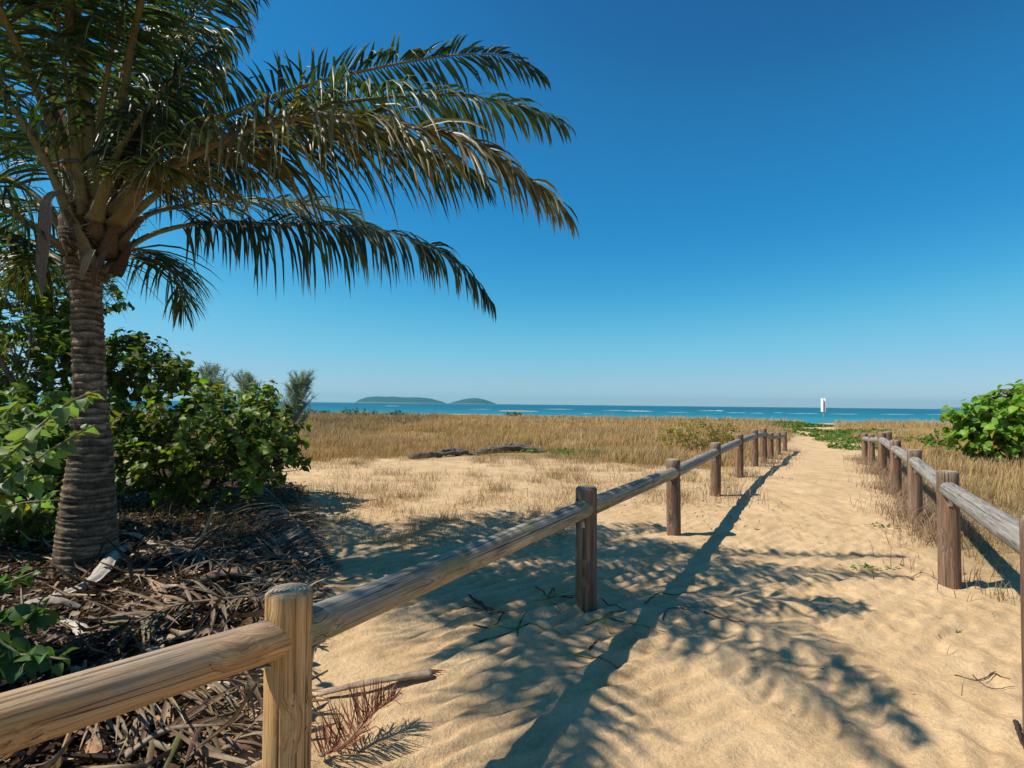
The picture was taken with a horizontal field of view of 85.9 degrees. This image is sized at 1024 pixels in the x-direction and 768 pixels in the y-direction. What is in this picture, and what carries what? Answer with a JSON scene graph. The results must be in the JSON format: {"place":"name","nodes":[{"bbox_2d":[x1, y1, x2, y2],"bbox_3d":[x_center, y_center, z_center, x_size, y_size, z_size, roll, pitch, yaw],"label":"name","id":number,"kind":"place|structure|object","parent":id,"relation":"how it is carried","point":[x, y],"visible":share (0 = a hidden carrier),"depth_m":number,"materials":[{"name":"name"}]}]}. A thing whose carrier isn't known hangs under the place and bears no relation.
{"place":"outdoors","nodes":[
{"label":"outdoors","id":0,"kind":"place"},
{"bbox_2d":[6,399,979,422],"bbox_3d":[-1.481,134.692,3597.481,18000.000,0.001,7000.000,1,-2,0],"label":"sea","id":1,"kind":"structure","parent":0,"point":[831,415],"depth_m":390.54,"materials":[{"name":"liquid"}]},
{"bbox_2d":[355,396,446,403],"bbox_3d":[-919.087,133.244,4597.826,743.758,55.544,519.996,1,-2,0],"label":"island","id":2,"kind":"structure","parent":1,"relation":"on","point":[378,399],"depth_m":4428.82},
{"bbox_2d":[448,398,495,403],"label":"island","id":3,"kind":"structure","parent":1,"relation":"on","point":[473,401],"depth_m":4764.44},
{"bbox_2d":[603,410,940,414],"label":"breaking waves","id":4,"kind":"object","parent":1,"relation":"on","point":[796,413],"visible":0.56,"depth_m":371.61,"materials":[{"name":"liquid"}]},
{"bbox_2d":[0,414,1023,767],"bbox_3d":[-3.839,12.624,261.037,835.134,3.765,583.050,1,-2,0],"label":"sand ground","id":5,"kind":"structure","parent":0,"point":[874,646],"depth_m":3.44,"materials":[{"name":"beige sand"}]},
{"bbox_2d":[28,680,36,684],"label":"dead palm sheath","id":6,"kind":"object","parent":5,"relation":"on","point":[32,682],"visible":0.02,"depth_m":2.72,"materials":[{"name":"grey plant"}]},
{"bbox_2d":[0,566,78,683],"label":"leafy shrub","id":7,"kind":"object","parent":5,"relation":"on","point":[17,650],"visible":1,"depth_m":2.61,"materials":[{"name":"green plant"}]},
{"bbox_2d":[0,389,104,523],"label":"leafy shrub","id":8,"kind":"object","parent":5,"relation":"on","point":[58,414],"visible":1,"depth_m":2.79,"materials":[{"name":"green plant"}]},
{"bbox_2d":[0,390,134,547],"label":"leafy shrub","id":9,"kind":"object","parent":5,"relation":"on","point":[33,525],"visible":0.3,"depth_m":5.32,"materials":[{"name":"green plant"}]},
{"bbox_2d":[0,226,137,478],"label":"leafy tree","id":10,"kind":"object","parent":5,"relation":"on","point":[50,336],"visible":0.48,"depth_m":7.36,"materials":[{"name":"green plant"}]},
{"bbox_2d":[59,616,89,642],"bbox_3d":[-2.689,1.478,3.367,0.592,0.060,0.110,-1,-2,34],"label":"dead palm sheath","id":11,"kind":"object","parent":5,"relation":"on","point":[72,623],"visible":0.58,"depth_m":3.35,"materials":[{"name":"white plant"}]},
{"bbox_2d":[84,724,107,752],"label":"dead palm sheath","id":12,"kind":"object","parent":5,"relation":"on","point":[93,748],"visible":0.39,"depth_m":2.21,"materials":[{"name":"beige plant"}]},
{"bbox_2d":[81,645,172,729],"bbox_3d":[-1.947,1.407,2.641,0.620,0.195,0.661,1,-2,0],"label":"fallen frond","id":13,"kind":"object","parent":5,"relation":"on","point":[84,665],"visible":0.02,"depth_m":2.76,"materials":[{"name":"brown plant"}]},
{"bbox_2d":[118,530,171,550],"bbox_3d":[-3.709,1.540,5.458,1.321,0.098,0.099,-1,-3,35],"label":"dead palm sheath","id":14,"kind":"object","parent":5,"relation":"on","point":[140,536],"visible":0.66,"depth_m":5.43,"materials":[{"name":"brown plant"}]},
{"bbox_2d":[0,479,323,767],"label":"leaf litter","id":15,"kind":"object","parent":5,"relation":"on","point":[74,613],"visible":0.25,"depth_m":4.44,"materials":[{"name":"brown plant"}]},
{"bbox_2d":[25,597,80,609],"bbox_3d":[-3.084,1.482,3.532,0.513,0.201,0.138,2,-2,-32],"label":"dead palm sheath","id":16,"kind":"object","parent":15,"relation":"on","point":[62,601],"visible":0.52,"depth_m":3.58,"materials":[{"name":"beige plant"}]},
{"bbox_2d":[64,665,80,673],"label":"dead palm sheath","id":17,"kind":"object","parent":15,"relation":"on","point":[75,668],"visible":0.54,"depth_m":2.86,"materials":[{"name":"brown plant"}]},
{"bbox_2d":[48,542,133,596],"bbox_3d":[-3.234,1.443,4.411,0.218,0.133,1.246,1,-2,-11],"label":"dead palm sheath","id":18,"kind":"object","parent":15,"relation":"on","point":[100,572],"visible":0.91,"depth_m":4.23,"materials":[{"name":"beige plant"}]},
{"bbox_2d":[103,601,146,616],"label":"dead palm sheath","id":19,"kind":"object","parent":15,"relation":"on","point":[127,605],"visible":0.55,"depth_m":3.63,"materials":[{"name":"brown plant"}]},
{"bbox_2d":[18,669,263,762],"bbox_3d":[-1.494,1.343,2.434,0.989,0.284,0.787,1,-2,0],"label":"fallen frond","id":20,"kind":"object","parent":15,"relation":"on","point":[218,688],"visible":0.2,"depth_m":2.32,"materials":[{"name":"brown plant"}]},
{"bbox_2d":[121,550,173,559],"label":"dead palm sheath","id":21,"kind":"object","parent":15,"relation":"on","point":[140,551],"visible":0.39,"depth_m":4.96,"materials":[{"name":"brown plant"}]},
{"bbox_2d":[138,644,164,654],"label":"dead palm sheath","id":22,"kind":"object","parent":15,"relation":"on","point":[150,649],"visible":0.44,"depth_m":3.00,"materials":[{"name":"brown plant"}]},
{"bbox_2d":[54,579,264,656],"bbox_3d":[-2.098,1.423,3.459,1.020,0.225,0.880,1,-2,0],"label":"fallen frond","id":23,"kind":"object","parent":15,"relation":"on","point":[157,613],"visible":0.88,"depth_m":3.36,"materials":[{"name":"brown plant"}]},
{"bbox_2d":[124,684,262,767],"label":"fallen frond","id":24,"kind":"object","parent":15,"relation":"on","point":[181,726],"visible":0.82,"depth_m":2.22,"materials":[{"name":"brown plant"}]},
{"bbox_2d":[137,523,283,580],"bbox_3d":[-2.689,1.419,4.789,1.662,0.307,0.708,-1,-2,30],"label":"fallen frond","id":25,"kind":"object","parent":15,"relation":"on","point":[172,545],"visible":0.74,"depth_m":4.68,"materials":[{"name":"brown plant"}]},
{"bbox_2d":[172,599,248,606],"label":"dead palm sheath","id":26,"kind":"object","parent":15,"relation":"on","point":[218,604],"visible":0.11,"depth_m":3.78,"materials":[{"name":"brown plant"}]},
{"bbox_2d":[176,567,258,592],"bbox_3d":[-2.286,1.500,4.253,0.596,0.102,0.237,2,-2,-32],"label":"dead palm sheath","id":27,"kind":"object","parent":15,"relation":"on","point":[218,573],"visible":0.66,"depth_m":4.28,"materials":[{"name":"brown plant"}]},
{"bbox_2d":[204,671,330,751],"bbox_3d":[-1.057,1.442,2.390,0.524,0.346,0.519,1,-2,0],"label":"fallen frond","id":28,"kind":"object","parent":15,"relation":"on","point":[243,744],"visible":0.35,"depth_m":2.25,"materials":[{"name":"brown plant"}]},
{"bbox_2d":[230,564,326,643],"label":"fallen frond","id":29,"kind":"object","parent":15,"relation":"on","point":[258,578],"visible":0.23,"depth_m":4.01,"materials":[{"name":"brown plant"}]},
{"bbox_2d":[163,580,182,590],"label":"dead palm sheath","id":30,"kind":"object","parent":5,"relation":"on","point":[168,586],"visible":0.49,"depth_m":4.14,"materials":[{"name":"brown plant"}]},
{"bbox_2d":[130,628,223,645],"bbox_3d":[-1.981,1.500,3.232,0.509,0.096,0.103,1,-2,-15],"label":"dead palm sheath","id":31,"kind":"object","parent":5,"relation":"on","point":[196,633],"visible":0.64,"depth_m":3.21,"materials":[{"name":"brown plant"}]},
{"bbox_2d":[0,505,354,767],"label":"frond debris","id":32,"kind":"object","parent":5,"relation":"on","point":[56,760],"visible":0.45,"depth_m":3.63,"materials":[{"name":"brown plant"}]},
{"bbox_2d":[147,577,170,602],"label":"dead palm sheath","id":33,"kind":"object","parent":32,"relation":"on","point":[156,585],"visible":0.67,"depth_m":3.94,"materials":[{"name":"beige plant"}]},
{"bbox_2d":[61,327,311,509],"bbox_3d":[-4.430,0.437,7.643,3.808,2.510,2.375,0,-2,20],"label":"leafy shrub","id":34,"kind":"object","parent":5,"relation":"on","point":[158,434],"visible":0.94,"depth_m":7.22,"materials":[{"name":"green plant"}]},
{"bbox_2d":[136,706,242,724],"bbox_3d":[-1.361,1.470,2.395,0.520,0.129,0.049,1,-2,-7],"label":"dead palm sheath","id":35,"kind":"object","parent":5,"relation":"on","point":[176,713],"visible":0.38,"depth_m":2.38,"materials":[{"name":"brown plant"}]},
{"bbox_2d":[195,359,232,417],"bbox_3d":[-14.755,0.432,26.902,2.182,3.500,2.060,1,-2,0],"label":"sheoak sapling","id":36,"kind":"object","parent":5,"relation":"on","point":[210,373],"visible":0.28,"depth_m":27.02,"materials":[{"name":"green plant"}]},
{"bbox_2d":[204,552,233,566],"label":"dead palm sheath","id":37,"kind":"object","parent":5,"relation":"on","point":[226,555],"visible":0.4,"depth_m":4.85,"materials":[{"name":"brown plant"}]},
{"bbox_2d":[206,681,262,693],"bbox_3d":[-1.244,1.476,2.631,0.455,0.119,0.058,1,-2,-2],"label":"dead palm sheath","id":38,"kind":"object","parent":5,"relation":"on","point":[226,683],"visible":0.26,"depth_m":2.62,"materials":[{"name":"brown plant"}]},
{"bbox_2d":[228,368,263,407],"bbox_3d":[-14.015,0.678,29.006,2.046,3.212,1.961,1,-2,0],"label":"sheoak sapling","id":39,"kind":"object","parent":5,"relation":"on","point":[245,381],"visible":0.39,"depth_m":28.88,"materials":[{"name":"green plant"}]},
{"bbox_2d":[197,488,296,515],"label":"fallen frond","id":40,"kind":"object","parent":5,"relation":"on","point":[221,509],"visible":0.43,"depth_m":6.98,"materials":[{"name":"brown plant"}]},
{"bbox_2d":[208,626,321,689],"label":"fallen frond","id":41,"kind":"object","parent":5,"relation":"on","point":[313,668],"visible":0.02,"depth_m":2.90,"materials":[{"name":"brown plant"}]},
{"bbox_2d":[264,577,295,582],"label":"dead palm sheath","id":42,"kind":"object","parent":5,"relation":"on","point":[290,580],"visible":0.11,"depth_m":4.22,"materials":[{"name":"brown plant"}]},
{"bbox_2d":[219,484,344,576],"bbox_3d":[-2.807,1.448,6.359,1.145,0.377,4.673,2,-2,-28],"label":"fallen frond","id":43,"kind":"object","parent":5,"relation":"on","point":[324,558],"visible":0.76,"depth_m":6.11,"materials":[{"name":"brown plant"}]},
{"bbox_2d":[237,526,336,598],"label":"fallen frond","id":44,"kind":"object","parent":5,"relation":"on","point":[292,561],"visible":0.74,"depth_m":4.67,"materials":[{"name":"brown plant"}]},
{"bbox_2d":[0,0,579,578],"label":"palm tree","id":45,"kind":"object","parent":5,"relation":"on","point":[102,158],"visible":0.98,"depth_m":4.49,"materials":[{"name":"green plant"}]},
{"bbox_2d":[277,367,319,425],"bbox_3d":[-11.050,0.710,28.114,2.294,3.214,2.110,1,-2,0],"label":"sheoak sapling","id":46,"kind":"object","parent":5,"relation":"on","point":[298,388],"visible":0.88,"depth_m":27.91,"materials":[{"name":"green plant"}]},
{"bbox_2d":[281,551,319,565],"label":"dead palm sheath","id":47,"kind":"object","parent":5,"relation":"on","point":[311,558],"visible":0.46,"depth_m":4.88,"materials":[{"name":"brown plant"}]},
{"bbox_2d":[305,410,331,414],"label":"scrub","id":48,"kind":"object","parent":5,"relation":"on","point":[326,411],"visible":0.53,"depth_m":57.76,"materials":[{"name":"green plant"}]},
{"bbox_2d":[311,674,405,760],"bbox_3d":[-0.652,1.405,2.289,0.376,0.290,0.436,1,-2,0],"label":"fallen frond","id":49,"kind":"object","parent":5,"relation":"on","point":[356,710],"visible":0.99,"depth_m":2.29,"materials":[{"name":"brown plant"}]},
{"bbox_2d":[340,407,377,415],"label":"scrub","id":50,"kind":"object","parent":5,"relation":"on","point":[349,411],"visible":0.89,"depth_m":54.71,"materials":[{"name":"green plant"}]},
{"bbox_2d":[318,668,444,695],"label":"dead frond stalk","id":51,"kind":"object","parent":5,"relation":"on","point":[422,674],"visible":0.9,"depth_m":2.77,"materials":[{"name":"brown plant"}]},
{"bbox_2d":[24,447,758,550],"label":"sand weeds","id":52,"kind":"object","parent":5,"relation":"on","point":[388,497],"visible":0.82,"depth_m":8.23,"materials":[{"name":"beige plant"}]},
{"bbox_2d":[0,428,786,767],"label":"wooden fence","id":53,"kind":"object","parent":5,"relation":"on","point":[288,634],"visible":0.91,"depth_m":1.74,"materials":[{"name":"wood"}]},
{"bbox_2d":[385,409,403,415],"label":"scrub","id":54,"kind":"object","parent":5,"relation":"on","point":[399,412],"visible":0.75,"depth_m":56.82,"materials":[{"name":"green plant"}]},
{"bbox_2d":[408,442,545,458],"bbox_3d":[-0.995,1.818,15.104,4.437,0.287,1.020,2,-3,-38],"label":"driftwood log","id":55,"kind":"object","parent":5,"relation":"on","point":[513,447],"visible":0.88,"depth_m":14.79,"materials":[{"name":"grey wood"}]},
{"bbox_2d":[468,594,502,612],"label":"twig","id":56,"kind":"object","parent":5,"relation":"on","point":[480,603],"visible":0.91,"depth_m":3.87,"materials":[{"name":"brown wood"}]},
{"bbox_2d":[117,458,855,549],"bbox_3d":[-0.253,1.689,9.445,8.536,0.175,8.070,1,-2,0],"label":"sand debris","id":57,"kind":"object","parent":5,"relation":"on","point":[533,500],"visible":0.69,"depth_m":7.38,"materials":[{"name":"brown plant"}]},
{"bbox_2d":[438,606,566,642],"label":"twig","id":58,"kind":"object","parent":5,"relation":"on","point":[518,626],"visible":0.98,"depth_m":3.53,"materials":[{"name":"brown wood"}]},
{"bbox_2d":[503,411,521,415],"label":"scrub","id":59,"kind":"object","parent":5,"relation":"on","point":[508,413],"visible":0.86,"depth_m":61.58,"materials":[{"name":"green plant"}]},
{"bbox_2d":[535,586,574,609],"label":"twig","id":60,"kind":"object","parent":5,"relation":"on","point":[565,596],"visible":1,"depth_m":4.04,"materials":[{"name":"brown wood"}]},
{"bbox_2d":[517,447,663,455],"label":"beach vine","id":61,"kind":"object","parent":5,"relation":"on","point":[565,451],"visible":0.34,"depth_m":15.79,"materials":[{"name":"green plant"}]},
{"bbox_2d":[588,638,599,649],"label":"twig","id":62,"kind":"object","parent":5,"relation":"on","point":[593,644],"visible":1,"depth_m":3.24,"materials":[{"name":"brown wood"}]},
{"bbox_2d":[574,654,617,667],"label":"twig","id":63,"kind":"object","parent":5,"relation":"on","point":[593,657],"visible":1,"depth_m":3.11,"materials":[{"name":"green plant"}]},
{"bbox_2d":[585,598,664,633],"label":"twig","id":64,"kind":"object","parent":5,"relation":"on","point":[605,616],"visible":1,"depth_m":3.62,"materials":[{"name":"brown wood"}]},
{"bbox_2d":[644,592,696,603],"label":"twig","id":65,"kind":"object","parent":5,"relation":"on","point":[668,594],"visible":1,"depth_m":4.11,"materials":[{"name":"brown wood"}]},
{"bbox_2d":[662,606,697,619],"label":"twig","id":66,"kind":"object","parent":5,"relation":"on","point":[677,607],"visible":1,"depth_m":3.79,"materials":[{"name":"brown wood"}]},
{"bbox_2d":[658,412,745,449],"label":"twiggy bush","id":67,"kind":"object","parent":5,"relation":"on","point":[713,433],"visible":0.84,"depth_m":16.80,"materials":[{"name":"green plant"}]},
{"bbox_2d":[704,611,744,621],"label":"twig","id":68,"kind":"object","parent":5,"relation":"on","point":[722,617],"visible":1,"depth_m":3.67,"materials":[{"name":"brown wood"}]},
{"bbox_2d":[768,420,834,436],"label":"beach vine","id":69,"kind":"object","parent":5,"relation":"on","point":[794,427],"visible":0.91,"depth_m":40.44,"materials":[{"name":"green plant"}]},
{"bbox_2d":[821,398,825,427],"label":"beach sign","id":70,"kind":"object","parent":5,"relation":"on","point":[823,405],"visible":0.95,"depth_m":43.93,"materials":[{"name":"metal"}]},
{"bbox_2d":[811,428,920,449],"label":"beach vine","id":71,"kind":"object","parent":5,"relation":"on","point":[840,434],"visible":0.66,"depth_m":27.91,"materials":[{"name":"green plant"}]},
{"bbox_2d":[839,562,903,568],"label":"weed","id":72,"kind":"object","parent":5,"relation":"on","point":[865,563],"visible":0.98,"depth_m":4.90,"materials":[{"name":"green plant"}]},
{"bbox_2d":[864,522,911,527],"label":"weed","id":73,"kind":"object","parent":5,"relation":"on","point":[882,525],"visible":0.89,"depth_m":6.46,"materials":[{"name":"green plant"}]},
{"bbox_2d":[918,428,959,456],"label":"plant","id":74,"kind":"object","parent":5,"relation":"on","point":[930,439],"visible":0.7,"depth_m":14.92,"materials":[{"name":"green plant"}]},
{"bbox_2d":[861,431,1023,735],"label":"wooden fence","id":75,"kind":"object","parent":5,"relation":"on","point":[953,497],"visible":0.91,"depth_m":4.43,"materials":[{"name":"wood"}]},
{"bbox_2d":[939,379,1023,466],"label":"leafy shrub","id":76,"kind":"object","parent":5,"relation":"on","point":[996,428],"visible":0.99,"depth_m":13.78,"materials":[{"name":"green plant"}]},
{"bbox_2d":[955,671,1014,688],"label":"twig","id":77,"kind":"object","parent":5,"relation":"on","point":[991,673],"visible":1,"depth_m":2.95,"materials":[{"name":"brown wood"}]},
{"bbox_2d":[1013,719,1023,748],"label":"twig","id":78,"kind":"object","parent":5,"relation":"on","point":[1017,728],"visible":1,"depth_m":2.42,"materials":[{"name":"wood"}]},
{"bbox_2d":[0,0,1023,408],"label":"sky","id":79,"kind":"structure","parent":0,"point":[775,203],"materials":[{"name":"blue"}]},
{"bbox_2d":[109,410,1023,552],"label":"dry grass","id":80,"kind":"structure","parent":0,"point":[495,434],"depth_m":19.94,"materials":[{"name":"beige plant"}]},
{"bbox_2d":[176,487,1020,763],"bbox_3d":[2.476,1.588,5.053,8.004,0.178,7.766,1,-2,0],"label":"sand debris","id":81,"kind":"object","parent":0,"point":[755,670],"visible":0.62,"depth_m":3.66,"materials":[{"name":"brown plant"}]},
{"bbox_2d":[683,445,1019,695],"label":"dead grass","id":82,"kind":"structure","parent":0,"point":[927,517],"depth_m":7.51,"materials":[{"name":"beige plant"}]},
{"bbox_2d":[924,485,1023,604],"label":"verge grass","id":83,"kind":"structure","parent":0,"point":[1018,516],"depth_m":5.70,"materials":[{"name":"beige plant"}]}
]}

